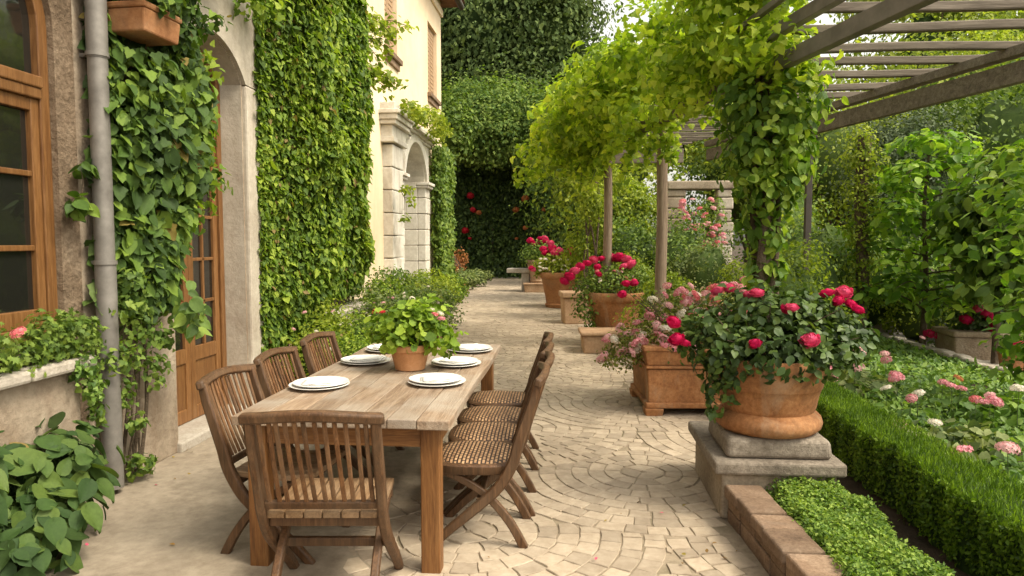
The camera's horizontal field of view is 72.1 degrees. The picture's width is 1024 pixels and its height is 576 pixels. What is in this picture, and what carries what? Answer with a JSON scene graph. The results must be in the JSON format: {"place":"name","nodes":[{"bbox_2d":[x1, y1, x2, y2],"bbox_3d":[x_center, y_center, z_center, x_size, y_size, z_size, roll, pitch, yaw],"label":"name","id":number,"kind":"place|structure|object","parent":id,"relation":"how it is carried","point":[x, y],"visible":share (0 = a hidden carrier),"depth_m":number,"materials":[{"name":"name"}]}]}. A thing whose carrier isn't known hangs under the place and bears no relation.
{"place":"outdoors","nodes":[
{"label":"outdoors","id":0,"kind":"place"},
{"bbox_2d":[17,425,455,575],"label":"concrete apron","id":1,"kind":"object","parent":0,"point":[197,513],"visible":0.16,"depth_m":3.88,"materials":[{"name":"concrete"}]},
{"bbox_2d":[0,354,96,499],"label":"planter wall","id":2,"kind":"structure","parent":1,"relation":"on","point":[28,404],"depth_m":3.71,"materials":[{"name":"paint"}]},
{"bbox_2d":[0,303,109,410],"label":"window box plant","id":3,"kind":"object","parent":2,"relation":"in","point":[57,340],"depth_m":3.81,"materials":[{"name":"green plant"}]},
{"bbox_2d":[0,411,125,575],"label":"broad leaved plant","id":4,"kind":"object","parent":1,"relation":"on","point":[58,483],"visible":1,"depth_m":3.42,"materials":[{"name":"green plant"}]},
{"bbox_2d":[195,363,349,564],"bbox_3d":[-1.239,0.886,3.688,0.628,0.931,0.528,1,4,9],"label":"slatted chair","id":5,"kind":"object","parent":1,"relation":"on","point":[236,478],"visible":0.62,"depth_m":3.56,"materials":[{"name":"brown wood"}]},
{"bbox_2d":[253,346,373,477],"bbox_3d":[-1.203,0.843,4.354,0.628,0.931,0.528,1,4,8],"label":"slatted chair","id":6,"kind":"object","parent":1,"relation":"on","point":[267,376],"visible":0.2,"depth_m":4.38,"materials":[{"name":"brown wood"}]},
{"bbox_2d":[278,310,365,379],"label":"border shrub","id":7,"kind":"object","parent":1,"relation":"on","point":[323,325],"visible":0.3,"depth_m":6.86,"materials":[{"name":"green plant"}]},
{"bbox_2d":[295,294,357,353],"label":"border shrub","id":8,"kind":"object","parent":1,"relation":"on","point":[331,319],"visible":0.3,"depth_m":7.32,"materials":[{"name":"green plant"}]},
{"bbox_2d":[299,331,404,465],"bbox_3d":[-1.159,0.793,5.114,0.628,0.931,0.528,1,4,10],"label":"slatted chair","id":9,"kind":"object","parent":1,"relation":"on","point":[311,357],"visible":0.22,"depth_m":5.12,"materials":[{"name":"brown wood"}]},
{"bbox_2d":[232,343,500,573],"bbox_3d":[-0.708,0.906,4.510,1.050,0.763,2.444,0,4,5],"label":"dining table","id":10,"kind":"object","parent":1,"relation":"on","point":[424,418],"visible":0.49,"depth_m":3.45,"materials":[{"name":"brown wood"}]},
{"bbox_2d":[288,381,349,389],"bbox_3d":[-1.089,0.549,3.979,0.336,0.019,0.336,0,4,5],"label":"dinner plate","id":11,"kind":"object","parent":10,"relation":"on","point":[290,385],"visible":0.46,"depth_m":3.89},
{"bbox_2d":[292,376,348,387],"bbox_3d":[-1.080,0.536,3.977,0.310,0.019,0.310,0,4,5],"label":"dinner plate","id":12,"kind":"object","parent":11,"relation":"on","point":[343,380],"visible":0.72,"depth_m":3.98,"materials":[{"name":"ceramic"}]},
{"bbox_2d":[391,340,429,371],"bbox_3d":[-0.656,0.440,4.529,0.292,0.166,0.292,0,4,5],"label":"flower pot","id":13,"kind":"object","parent":10,"relation":"on","point":[403,360],"visible":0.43,"depth_m":4.43,"materials":[{"name":"ceramic"}]},
{"bbox_2d":[363,293,468,358],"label":"geranium plant","id":14,"kind":"object","parent":13,"relation":"in","point":[393,330],"visible":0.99,"depth_m":4.41,"materials":[{"name":"green plant"}]},
{"bbox_2d":[343,278,768,575],"bbox_3d":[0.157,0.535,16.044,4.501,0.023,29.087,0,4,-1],"label":"stone paving","id":15,"kind":"structure","parent":0,"point":[593,493],"depth_m":4.53,"materials":[{"name":"stone"}]},
{"bbox_2d":[238,410,403,575],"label":"slatted chair","id":16,"kind":"object","parent":15,"relation":"on","point":[350,500],"visible":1,"depth_m":2.91,"materials":[{"name":"brown wood"}]},
{"bbox_2d":[321,330,375,366],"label":"border shrub","id":17,"kind":"object","parent":15,"relation":"on","point":[355,345],"visible":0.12,"depth_m":6.77,"materials":[{"name":"green plant"}]},
{"bbox_2d":[443,361,549,548],"bbox_3d":[-0.111,0.878,3.809,0.632,0.931,0.528,0,4,4],"label":"slatted chair","id":18,"kind":"object","parent":15,"relation":"on","point":[483,459],"visible":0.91,"depth_m":3.62,"materials":[{"name":"brown wood"}]},
{"bbox_2d":[445,350,554,516],"bbox_3d":[-0.061,0.851,4.227,0.632,0.931,0.528,0,4,3],"label":"slatted chair","id":19,"kind":"object","parent":15,"relation":"on","point":[490,431],"visible":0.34,"depth_m":4.09,"materials":[{"name":"brown wood"}]},
{"bbox_2d":[454,341,553,489],"bbox_3d":[-0.039,0.823,4.662,0.632,0.931,0.528,0,4,6],"label":"slatted chair","id":20,"kind":"object","parent":15,"relation":"on","point":[510,414],"visible":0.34,"depth_m":4.58,"materials":[{"name":"brown wood"}]},
{"bbox_2d":[466,331,553,463],"bbox_3d":[-0.012,0.790,5.163,0.632,0.931,0.528,0,4,4],"label":"slatted chair","id":21,"kind":"object","parent":15,"relation":"on","point":[498,398],"visible":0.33,"depth_m":5.06,"materials":[{"name":"brown wood"}]},
{"bbox_2d":[523,282,543,292],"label":"stone plinth","id":22,"kind":"structure","parent":15,"relation":"on","point":[532,287],"depth_m":21.95,"materials":[{"name":"stone"}]},
{"bbox_2d":[526,260,551,282],"bbox_3d":[0.894,-0.537,22.318,0.938,0.720,0.938,0,4,5],"label":"flower pot","id":23,"kind":"object","parent":22,"relation":"on","point":[534,279],"visible":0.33,"depth_m":22.06,"materials":[{"name":"ceramic"}]},
{"bbox_2d":[518,235,558,266],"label":"flowering bush","id":24,"kind":"object","parent":23,"relation":"in","point":[528,253],"visible":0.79,"depth_m":22.10,"materials":[{"name":"green plant"}]},
{"bbox_2d":[539,271,580,307],"bbox_3d":[1.158,0.041,17.004,1.020,0.860,1.020,0,4,5],"label":"flower pot","id":25,"kind":"object","parent":15,"relation":"on","point":[552,285],"visible":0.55,"depth_m":16.67,"materials":[{"name":"ceramic"}]},
{"bbox_2d":[528,245,588,278],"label":"flowering bush","id":26,"kind":"object","parent":25,"relation":"in","point":[548,261],"visible":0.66,"depth_m":16.71,"materials":[{"name":"green plant"}]},
{"bbox_2d":[559,290,590,323],"bbox_3d":[1.251,0.374,13.747,0.620,0.620,0.600,0,4,-3],"label":"square pot","id":27,"kind":"object","parent":15,"relation":"on","point":[566,301],"visible":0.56,"depth_m":13.49,"materials":[{"name":"stone"}]},
{"bbox_2d":[558,164,636,289],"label":"climbing shrub","id":28,"kind":"object","parent":15,"relation":"on","point":[589,201],"visible":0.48,"depth_m":14.08,"materials":[{"name":"green plant"}]},
{"bbox_2d":[578,327,630,353],"bbox_3d":[1.408,0.760,10.139,0.880,0.320,0.600,0,4,2],"label":"trough planter","id":29,"kind":"object","parent":15,"relation":"on","point":[591,338],"visible":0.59,"depth_m":9.89,"materials":[{"name":"stone"}]},
{"bbox_2d":[584,290,644,326],"bbox_3d":[1.570,0.466,10.812,0.938,0.820,0.938,0,4,5],"label":"flower pot","id":30,"kind":"object","parent":15,"relation":"on","point":[605,307],"visible":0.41,"depth_m":10.45,"materials":[{"name":"ceramic"}]},
{"bbox_2d":[559,252,654,326],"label":"flowering bush","id":31,"kind":"object","parent":30,"relation":"in","point":[629,280],"visible":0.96,"depth_m":10.56,"materials":[{"name":"green plant"}]},
{"bbox_2d":[613,267,693,332],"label":"garden shrub","id":32,"kind":"object","parent":15,"relation":"on","point":[651,286],"visible":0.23,"depth_m":9.45,"materials":[{"name":"green plant"}]},
{"bbox_2d":[628,332,720,415],"bbox_3d":[1.690,0.815,6.810,1.010,0.645,1.010,0,4,1],"label":"square planter","id":33,"kind":"object","parent":15,"relation":"on","point":[659,384],"visible":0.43,"depth_m":6.36,"materials":[{"name":"ceramic"}]},
{"bbox_2d":[594,276,750,373],"bbox_3d":[1.664,0.355,6.768,1.753,0.945,1.134,0,4,5],"label":"azalea bush","id":34,"kind":"object","parent":33,"relation":"in","point":[686,299],"visible":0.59,"depth_m":6.62,"materials":[{"name":"pink plant"}]},
{"bbox_2d":[688,420,846,517],"bbox_3d":[1.542,1.064,4.397,0.720,0.462,0.935,0,4,5],"label":"stone pedestal","id":35,"kind":"object","parent":15,"relation":"on","point":[723,457],"visible":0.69,"depth_m":4.00,"materials":[{"name":"stone"}]},
{"bbox_2d":[710,352,830,438],"bbox_3d":[1.542,0.620,4.237,0.682,0.446,0.682,0,4,5],"label":"flower pot","id":36,"kind":"object","parent":35,"relation":"on","point":[778,408],"visible":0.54,"depth_m":3.98,"materials":[{"name":"ceramic"}]},
{"bbox_2d":[666,275,879,422],"bbox_3d":[1.549,0.367,4.188,1.166,0.879,0.846,2,4,24],"label":"rose bush","id":37,"kind":"object","parent":36,"relation":"in","point":[797,328],"visible":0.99,"depth_m":4.04,"materials":[{"name":"green plant"}]},
{"bbox_2d":[603,0,1023,332],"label":"pergola","id":38,"kind":"object","parent":15,"relation":"on","point":[874,18],"visible":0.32,"depth_m":6.73,"materials":[{"name":"brown wood"}]},
{"bbox_2d":[510,0,848,328],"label":"pergola vine","id":39,"kind":"object","parent":38,"relation":"attached to","point":[589,125],"visible":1,"depth_m":6.22,"materials":[{"name":"green plant"}]},
{"bbox_2d":[953,139,1023,397],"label":"climbing plant","id":40,"kind":"object","parent":38,"relation":"attached to","point":[1010,198],"visible":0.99,"depth_m":6.23,"materials":[{"name":"green plant"}]},
{"bbox_2d":[477,246,954,327],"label":"ground","id":41,"kind":"structure","parent":0,"point":[735,251],"depth_m":83.69,"materials":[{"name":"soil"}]},
{"bbox_2d":[0,0,349,480],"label":"stone house","id":42,"kind":"structure","parent":41,"relation":"on","point":[44,125],"depth_m":4.29,"materials":[{"name":"paint"}]},
{"bbox_2d":[0,0,57,341],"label":"arched window","id":43,"kind":"structure","parent":42,"relation":"in","point":[28,273],"depth_m":3.90,"materials":[{"name":"brown wood"}]},
{"bbox_2d":[64,159,100,222],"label":"ivy sprig","id":44,"kind":"object","parent":42,"relation":"attached to","point":[78,208],"visible":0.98,"depth_m":4.11,"materials":[{"name":"green plant"}]},
{"bbox_2d":[79,0,124,489],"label":"drainpipe","id":45,"kind":"object","parent":42,"relation":"attached to","point":[97,56],"visible":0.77,"depth_m":4.25,"materials":[{"name":"metal"}]},
{"bbox_2d":[107,0,181,45],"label":"wall planter","id":46,"kind":"object","parent":42,"relation":"attached to","point":[139,21],"visible":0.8,"depth_m":4.33,"materials":[{"name":"ceramic"}]},
{"bbox_2d":[68,0,291,482],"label":"ivy plant","id":47,"kind":"object","parent":42,"relation":"attached to","point":[162,109],"visible":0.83,"depth_m":4.61,"materials":[{"name":"green plant"}]},
{"bbox_2d":[175,48,227,425],"bbox_3d":[-2.707,-0.477,5.808,0.090,3.185,1.150,0,4,5],"label":"arched door","id":48,"kind":"structure","parent":42,"relation":"in","point":[206,354],"depth_m":6.15,"materials":[{"name":"brown wood"}]},
{"bbox_2d":[252,0,418,381],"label":"creeper","id":49,"kind":"object","parent":42,"relation":"attached to","point":[335,69],"visible":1,"depth_m":7.05,"materials":[{"name":"green plant"}]},
{"bbox_2d":[336,302,418,346],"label":"border shrub","id":50,"kind":"object","parent":41,"relation":"on","point":[357,328],"visible":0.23,"depth_m":7.71,"materials":[{"name":"green plant"}]},
{"bbox_2d":[353,273,404,317],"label":"border shrub","id":51,"kind":"object","parent":41,"relation":"on","point":[384,290],"visible":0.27,"depth_m":9.35,"materials":[{"name":"green plant"}]},
{"bbox_2d":[338,277,422,326],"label":"border shrub","id":52,"kind":"object","parent":41,"relation":"on","point":[384,299],"visible":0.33,"depth_m":8.79,"materials":[{"name":"green plant"}]},
{"bbox_2d":[369,264,419,293],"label":"border shrub","id":53,"kind":"object","parent":41,"relation":"on","point":[400,274],"visible":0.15,"depth_m":10.44,"materials":[{"name":"green plant"}]},
{"bbox_2d":[350,0,464,298],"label":"yellow house","id":54,"kind":"structure","parent":41,"relation":"on","point":[415,61],"depth_m":14.92,"materials":[{"name":"paint"}]},
{"bbox_2d":[384,0,402,71],"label":"window","id":55,"kind":"structure","parent":54,"relation":"in","point":[396,62],"depth_m":13.74,"materials":[{"name":"brown wood"}]},
{"bbox_2d":[427,27,440,109],"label":"window","id":56,"kind":"structure","parent":54,"relation":"in","point":[432,99],"depth_m":17.79,"materials":[{"name":"brown wood"}]},
{"bbox_2d":[378,102,437,281],"bbox_3d":[-2.421,-1.484,15.202,1.140,4.138,4.640,0,4,5],"label":"stone portal","id":57,"kind":"object","parent":41,"relation":"on","point":[406,146],"visible":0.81,"depth_m":13.91,"materials":[{"name":"stone"}]},
{"bbox_2d":[399,98,453,146],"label":"wall plant","id":58,"kind":"object","parent":57,"relation":"attached to","point":[417,115],"depth_m":14.65,"materials":[{"name":"green plant"}]},
{"bbox_2d":[362,276,467,329],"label":"border shrub","id":59,"kind":"object","parent":41,"relation":"on","point":[454,308],"visible":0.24,"depth_m":11.02,"materials":[{"name":"green plant"}]},
{"bbox_2d":[407,268,461,302],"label":"border shrub","id":60,"kind":"object","parent":41,"relation":"on","point":[435,280],"visible":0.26,"depth_m":14.81,"materials":[{"name":"green plant"}]},
{"bbox_2d":[429,143,457,278],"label":"ivy column","id":61,"kind":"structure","parent":41,"relation":"on","point":[442,178],"depth_m":17.60,"materials":[{"name":"green plant"}]},
{"bbox_2d":[441,81,481,216],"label":"overhanging tree","id":62,"kind":"object","parent":41,"relation":"on","point":[456,140],"visible":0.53,"depth_m":27.00,"materials":[{"name":"green plant"}]},
{"bbox_2d":[441,61,548,174],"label":"overhanging tree","id":63,"kind":"object","parent":41,"relation":"on","point":[479,96],"visible":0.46,"depth_m":27.96,"materials":[{"name":"green plant"}]},
{"bbox_2d":[481,72,568,173],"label":"overhanging tree","id":64,"kind":"object","parent":41,"relation":"on","point":[529,101],"visible":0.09,"depth_m":28.04,"materials":[{"name":"green plant"}]},
{"bbox_2d":[451,160,602,278],"bbox_3d":[0.137,-3.028,30.772,8.495,5.576,1.486,0,4,5],"label":"rose hedge","id":65,"kind":"object","parent":41,"relation":"on","point":[491,229],"visible":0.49,"depth_m":30.60,"materials":[{"name":"green plant"}]},
{"bbox_2d":[441,0,629,165],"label":"conifer tree","id":66,"kind":"object","parent":41,"relation":"on","point":[517,37],"visible":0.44,"depth_m":35.58,"materials":[{"name":"green plant"}]},
{"bbox_2d":[504,99,590,284],"bbox_3d":[2.373,-3.865,25.822,5.238,7.526,4.373,0,4,5],"label":"leafy tree","id":67,"kind":"object","parent":41,"relation":"on","point":[549,209],"visible":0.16,"depth_m":25.32,"materials":[{"name":"green plant"}]},
{"bbox_2d":[523,89,696,233],"bbox_3d":[2.611,-2.708,18.559,4.651,6.147,4.025,0,4,5],"label":"leafy tree","id":68,"kind":"object","parent":41,"relation":"on","point":[637,175],"visible":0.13,"depth_m":18.19,"materials":[{"name":"green plant"}]},
{"bbox_2d":[563,164,675,257],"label":"leafy tree","id":69,"kind":"object","parent":41,"relation":"on","point":[636,203],"visible":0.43,"depth_m":15.89,"materials":[{"name":"green plant"}]},
{"bbox_2d":[588,208,672,288],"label":"garden shrub","id":70,"kind":"object","parent":41,"relation":"on","point":[626,238],"visible":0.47,"depth_m":14.27,"materials":[{"name":"green plant"}]},
{"bbox_2d":[637,202,722,280],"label":"garden shrub","id":71,"kind":"object","parent":41,"relation":"on","point":[678,239],"visible":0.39,"depth_m":13.73,"materials":[{"name":"green plant"}]},
{"bbox_2d":[636,43,729,173],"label":"leafy tree","id":72,"kind":"object","parent":41,"relation":"on","point":[696,153],"visible":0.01,"depth_m":24.22,"materials":[{"name":"green plant"}]},
{"bbox_2d":[668,181,733,272],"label":"ruined wall","id":73,"kind":"structure","parent":41,"relation":"on","point":[677,190],"depth_m":15.79,"materials":[{"name":"stone"}]},
{"bbox_2d":[673,190,732,254],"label":"flowering shrub","id":74,"kind":"object","parent":41,"relation":"on","point":[713,227],"visible":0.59,"depth_m":15.20,"materials":[{"name":"pink plant"}]},
{"bbox_2d":[666,236,742,300],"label":"garden shrub","id":75,"kind":"object","parent":41,"relation":"on","point":[704,263],"visible":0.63,"depth_m":12.69,"materials":[{"name":"green plant"}]},
{"bbox_2d":[711,257,751,314],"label":"garden shrub","id":76,"kind":"object","parent":41,"relation":"on","point":[730,266],"visible":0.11,"depth_m":8.72,"materials":[{"name":"green plant"}]},
{"bbox_2d":[651,131,812,276],"bbox_3d":[7.751,-3.232,23.189,6.768,6.597,5.320,0,4,5],"label":"leafy tree","id":77,"kind":"object","parent":41,"relation":"on","point":[736,211],"visible":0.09,"depth_m":22.82,"materials":[{"name":"green plant"}]},
{"bbox_2d":[720,160,842,277],"bbox_3d":[4.819,-0.828,12.666,1.967,3.167,2.169,2,4,32],"label":"garden shrub","id":78,"kind":"object","parent":41,"relation":"on","point":[797,219],"visible":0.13,"depth_m":12.46,"materials":[{"name":"green plant"}]},
{"bbox_2d":[724,485,846,575],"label":"brick kerb","id":79,"kind":"structure","parent":41,"relation":"on","point":[778,541],"depth_m":3.40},
{"bbox_2d":[689,24,899,224],"bbox_3d":[8.234,-3.916,21.193,5.875,8.229,4.957,0,4,5],"label":"leafy tree","id":80,"kind":"object","parent":41,"relation":"on","point":[721,176],"visible":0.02,"depth_m":20.88,"materials":[{"name":"green plant"}]},
{"bbox_2d":[740,204,857,313],"bbox_3d":[4.405,-0.237,10.631,1.939,2.252,1.946,0,4,5],"label":"garden shrub","id":81,"kind":"object","parent":41,"relation":"on","point":[798,237],"visible":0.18,"depth_m":10.21,"materials":[{"name":"green plant"}]},
{"bbox_2d":[745,233,860,323],"bbox_3d":[3.176,0.215,8.021,1.430,1.692,1.388,0,4,5],"label":"garden shrub","id":82,"kind":"object","parent":41,"relation":"on","point":[798,275],"visible":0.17,"depth_m":7.78,"materials":[{"name":"green plant"}]},
{"bbox_2d":[773,200,891,316],"bbox_3d":[5.058,-0.276,11.219,2.060,2.252,2.023,0,4,5],"label":"garden shrub","id":83,"kind":"object","parent":41,"relation":"on","point":[828,228],"visible":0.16,"depth_m":10.94,"materials":[{"name":"green plant"}]},
{"bbox_2d":[746,67,925,232],"bbox_3d":[8.785,-2.867,19.031,4.627,6.412,4.153,0,4,5],"label":"leafy tree","id":84,"kind":"object","parent":41,"relation":"on","point":[824,157],"visible":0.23,"depth_m":18.55,"materials":[{"name":"green plant"}]},
{"bbox_2d":[834,123,893,345],"bbox_3d":[5.054,-0.746,10.160,0.796,3.327,0.676,0,4,5],"label":"cypress tree","id":85,"kind":"object","parent":41,"relation":"on","point":[863,160],"visible":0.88,"depth_m":10.07,"materials":[{"name":"green plant"}]},
{"bbox_2d":[816,380,1023,575],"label":"clipped hedge","id":86,"kind":"object","parent":41,"relation":"on","point":[968,518],"visible":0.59,"depth_m":3.60,"materials":[{"name":"green plant"}]},
{"bbox_2d":[819,0,1022,248],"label":"poplar tree","id":87,"kind":"object","parent":41,"relation":"on","point":[926,17],"visible":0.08,"depth_m":28.41,"materials":[{"name":"green plant"}]},
{"bbox_2d":[841,10,1023,274],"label":"leafy tree","id":88,"kind":"object","parent":41,"relation":"on","point":[986,35],"visible":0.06,"depth_m":21.71,"materials":[{"name":"green plant"}]},
{"bbox_2d":[871,328,1013,372],"bbox_3d":[5.644,0.940,8.581,0.183,0.164,8.872,0,4,5],"label":"stone edging","id":89,"kind":"object","parent":41,"relation":"on","point":[950,353],"visible":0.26,"depth_m":9.18,"materials":[{"name":"stone"}]},
{"bbox_2d":[868,0,1023,87],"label":"poplar tree","id":90,"kind":"object","parent":41,"relation":"on","point":[1021,14],"visible":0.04,"depth_m":28.92,"materials":[{"name":"green plant"}]},
{"bbox_2d":[883,16,1023,255],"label":"leafy tree","id":91,"kind":"object","parent":41,"relation":"on","point":[1002,114],"visible":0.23,"depth_m":17.25,"materials":[{"name":"green plant"}]},
{"bbox_2d":[493,277,998,365],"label":"side path","id":92,"kind":"structure","parent":0,"point":[933,338],"depth_m":11.21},
{"bbox_2d":[837,214,952,332],"bbox_3d":[6.086,-0.233,12.065,2.510,2.061,2.033,0,4,5],"label":"garden shrub","id":93,"kind":"object","parent":92,"relation":"on","point":[874,319],"visible":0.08,"depth_m":11.54,"materials":[{"name":"green plant"}]},
{"bbox_2d":[831,128,1005,344],"bbox_3d":[6.013,-0.649,9.947,2.470,3.163,2.592,-2,4,-29],"label":"broad leaved tree","id":94,"kind":"object","parent":92,"relation":"on","point":[890,181],"visible":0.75,"depth_m":9.73,"materials":[{"name":"green plant"}]},
{"bbox_2d":[875,281,971,341],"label":"garden shrub","id":95,"kind":"object","parent":92,"relation":"on","point":[906,321],"visible":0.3,"depth_m":10.81,"materials":[{"name":"green plant"}]},
{"bbox_2d":[931,326,1020,359],"bbox_3d":[6.363,0.761,9.520,1.020,0.400,0.700,1,4,9],"label":"stone trough","id":96,"kind":"object","parent":92,"relation":"on","point":[964,341],"visible":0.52,"depth_m":9.26,"materials":[{"name":"stone"}]},
{"bbox_2d":[935,304,1021,332],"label":"flowering bush","id":97,"kind":"object","parent":96,"relation":"in","point":[966,321],"visible":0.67,"depth_m":9.33,"materials":[{"name":"green plant"}]},
{"bbox_2d":[930,146,1023,363],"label":"broad leaved tree","id":98,"kind":"object","parent":92,"relation":"on","point":[951,211],"visible":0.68,"depth_m":8.79,"materials":[{"name":"green plant"}]},
{"bbox_2d":[582,0,1017,245],"label":"sky","id":99,"kind":"structure","parent":0,"point":[824,18],"materials":[{"name":"white"}]},
{"bbox_2d":[813,69,994,240],"bbox_3d":[9.334,-2.360,16.730,3.800,5.700,3.463,2,4,33],"label":"leafy tree","id":100,"kind":"object","parent":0,"point":[902,131],"visible":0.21,"depth_m":16.07,"materials":[{"name":"green plant"}]},
{"bbox_2d":[837,476,970,575],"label":"soil strip","id":101,"kind":"object","parent":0,"point":[910,532],"depth_m":3.75,"materials":[{"name":"soil"}]},
{"bbox_2d":[765,475,955,575],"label":"ground cover","id":102,"kind":"object","parent":101,"relation":"on","point":[840,536],"visible":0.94,"depth_m":3.28,"materials":[{"name":"green plant"}]},
{"bbox_2d":[867,336,1023,556],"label":"bed soil","id":103,"kind":"structure","parent":0,"point":[974,385],"depth_m":6.89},
{"bbox_2d":[830,369,897,401],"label":"bed plant","id":104,"kind":"object","parent":103,"relation":"on","point":[879,382],"visible":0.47,"depth_m":6.59,"materials":[{"name":"green plant"}]},
{"bbox_2d":[832,332,1023,500],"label":"bed foliage","id":105,"kind":"object","parent":103,"relation":"on","point":[948,368],"visible":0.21,"depth_m":6.97,"materials":[{"name":"green plant"}]},
{"bbox_2d":[909,418,1019,472],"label":"bed plant","id":106,"kind":"object","parent":103,"relation":"on","point":[975,437],"visible":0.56,"depth_m":4.77,"materials":[{"name":"green plant"}]},
{"bbox_2d":[942,391,1023,427],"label":"bed plant","id":107,"kind":"object","parent":103,"relation":"on","point":[1010,404],"visible":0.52,"depth_m":5.69,"materials":[{"name":"green plant"}]},
{"bbox_2d":[975,394,1016,428],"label":"bed flower","id":108,"kind":"object","parent":103,"relation":"on","point":[996,403],"visible":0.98,"depth_m":5.28,"materials":[{"name":"pink plant"}]},
{"bbox_2d":[992,441,1020,498],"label":"bed flower","id":109,"kind":"object","parent":103,"relation":"on","point":[1004,446],"visible":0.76,"depth_m":3.88,"materials":[{"name":"pink plant"}]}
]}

